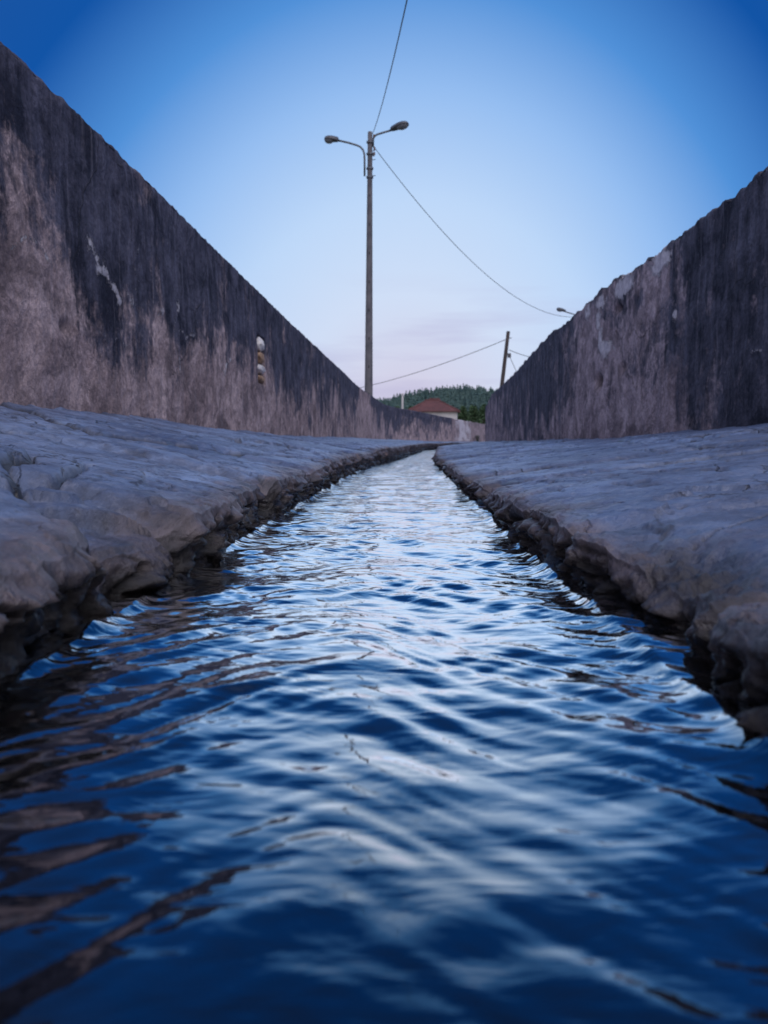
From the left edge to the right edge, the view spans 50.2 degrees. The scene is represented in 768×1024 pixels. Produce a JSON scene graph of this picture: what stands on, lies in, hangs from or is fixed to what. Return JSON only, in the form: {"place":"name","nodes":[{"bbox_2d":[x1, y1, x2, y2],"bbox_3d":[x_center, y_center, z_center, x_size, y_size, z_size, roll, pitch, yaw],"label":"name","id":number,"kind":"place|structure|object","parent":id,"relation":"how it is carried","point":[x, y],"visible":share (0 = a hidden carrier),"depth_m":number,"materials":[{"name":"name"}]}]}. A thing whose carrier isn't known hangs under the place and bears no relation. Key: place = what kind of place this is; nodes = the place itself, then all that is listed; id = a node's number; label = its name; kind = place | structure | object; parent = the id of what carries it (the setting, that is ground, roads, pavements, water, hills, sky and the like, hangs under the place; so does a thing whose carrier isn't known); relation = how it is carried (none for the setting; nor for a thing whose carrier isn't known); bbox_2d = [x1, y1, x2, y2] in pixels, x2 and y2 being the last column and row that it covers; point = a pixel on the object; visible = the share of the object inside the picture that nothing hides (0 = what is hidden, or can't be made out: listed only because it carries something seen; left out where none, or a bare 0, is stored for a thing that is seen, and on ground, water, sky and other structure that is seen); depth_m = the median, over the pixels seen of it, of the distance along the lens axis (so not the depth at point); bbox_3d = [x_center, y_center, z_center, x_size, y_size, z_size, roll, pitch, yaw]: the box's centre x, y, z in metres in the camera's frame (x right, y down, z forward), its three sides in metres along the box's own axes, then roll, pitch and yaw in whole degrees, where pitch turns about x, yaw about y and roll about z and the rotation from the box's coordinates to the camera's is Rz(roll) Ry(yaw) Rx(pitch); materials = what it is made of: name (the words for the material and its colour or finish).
{"place":"outdoors","nodes":[
{"label":"outdoors","id":0,"kind":"place"},
{"bbox_2d":[0,450,767,1023],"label":"water","id":1,"kind":"structure","parent":0,"point":[416,738],"depth_m":0.47,"materials":[{"name":"blue liquid"}]},
{"bbox_2d":[0,402,767,732],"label":"stone pavement","id":2,"kind":"structure","parent":0,"point":[668,528],"depth_m":1.23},
{"bbox_2d":[0,41,451,441],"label":"plaster wall","id":3,"kind":"structure","parent":2,"relation":"on","point":[126,289],"depth_m":4.39,"materials":[{"name":"concrete"}]},
{"bbox_2d":[485,166,767,441],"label":"plaster wall","id":4,"kind":"structure","parent":2,"relation":"on","point":[672,336],"depth_m":6.15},
{"bbox_2d":[0,0,767,399],"label":"sky","id":5,"kind":"structure","parent":0,"point":[560,146],"materials":[{"name":"blue"}]},
{"bbox_3d":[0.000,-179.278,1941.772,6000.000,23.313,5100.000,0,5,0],"label":"ground","id":6,"kind":"structure","parent":0,"visible":0},
{"bbox_2d":[324,121,408,395],"bbox_3d":[-0.614,-7.796,29.347,3.005,11.773,0.515,1,5,6],"label":"street lamp","id":7,"kind":"object","parent":6,"relation":"on","point":[400,125],"visible":0.95,"depth_m":29.23,"materials":[{"name":"metal"}]},
{"bbox_2d":[372,0,407,133],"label":"overhead wire","id":8,"kind":"object","parent":7,"relation":"attached to","point":[393,59],"visible":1,"depth_m":16.18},
{"bbox_2d":[376,150,565,316],"bbox_3d":[6.287,-12.509,41.575,0.026,2.983,28.314,3,6,28],"label":"overhead wire","id":9,"kind":"object","parent":7,"relation":"attached to","point":[450,239],"visible":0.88,"depth_m":34.98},
{"bbox_2d":[401,394,403,408],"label":"concrete post","id":10,"kind":"object","parent":6,"relation":"on","point":[402,405],"visible":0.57,"depth_m":74.37,"materials":[{"name":"grey concrete"}]},
{"bbox_2d":[407,398,439,409],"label":"house","id":11,"kind":"structure","parent":6,"relation":"on","point":[411,408],"depth_m":123.95,"materials":[{"name":"tile"}]},
{"bbox_2d":[412,399,459,418],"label":"house","id":12,"kind":"structure","parent":6,"relation":"on","point":[438,407],"depth_m":109.77,"materials":[{"name":"tile"}]},
{"bbox_2d":[377,383,496,415],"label":"forest","id":13,"kind":"object","parent":6,"relation":"on","point":[466,397],"visible":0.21,"depth_m":349.56,"materials":[{"name":"green plant"}]},
{"bbox_2d":[457,406,467,420],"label":"bush","id":14,"kind":"object","parent":6,"relation":"on","point":[462,414],"visible":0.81,"depth_m":140.70,"materials":[{"name":"green plant"}]},
{"bbox_2d":[452,418,484,441],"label":"wall","id":15,"kind":"structure","parent":6,"relation":"on","point":[465,431],"depth_m":58.77,"materials":[{"name":"grey paint"}]},
{"bbox_2d":[467,405,481,422],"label":"bush","id":16,"kind":"object","parent":6,"relation":"on","point":[472,413],"visible":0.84,"depth_m":138.70,"materials":[{"name":"green plant"}]},
{"bbox_2d":[476,404,485,423],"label":"bush","id":17,"kind":"object","parent":6,"relation":"on","point":[481,414],"visible":0.61,"depth_m":136.88,"materials":[{"name":"green plant"}]},
{"bbox_2d":[500,331,510,386],"bbox_3d":[8.534,-8.735,59.468,1.345,8.680,0.330,0,5,0],"label":"utility pole","id":18,"kind":"object","parent":6,"relation":"on","point":[505,358],"visible":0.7,"depth_m":59.16,"materials":[{"name":"brown wood"}]},
{"bbox_2d":[360,339,505,387],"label":"overhead wire","id":19,"kind":"object","parent":18,"relation":"attached to","point":[440,364],"visible":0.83,"depth_m":65.50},
{"bbox_2d":[556,308,574,314],"bbox_3d":[12.330,-8.783,54.445,1.929,9.408,0.400,0,5,0],"label":"street lamp","id":20,"kind":"object","parent":6,"relation":"on","point":[560,310],"visible":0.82,"depth_m":53.98,"materials":[{"name":"metal"}]}
]}

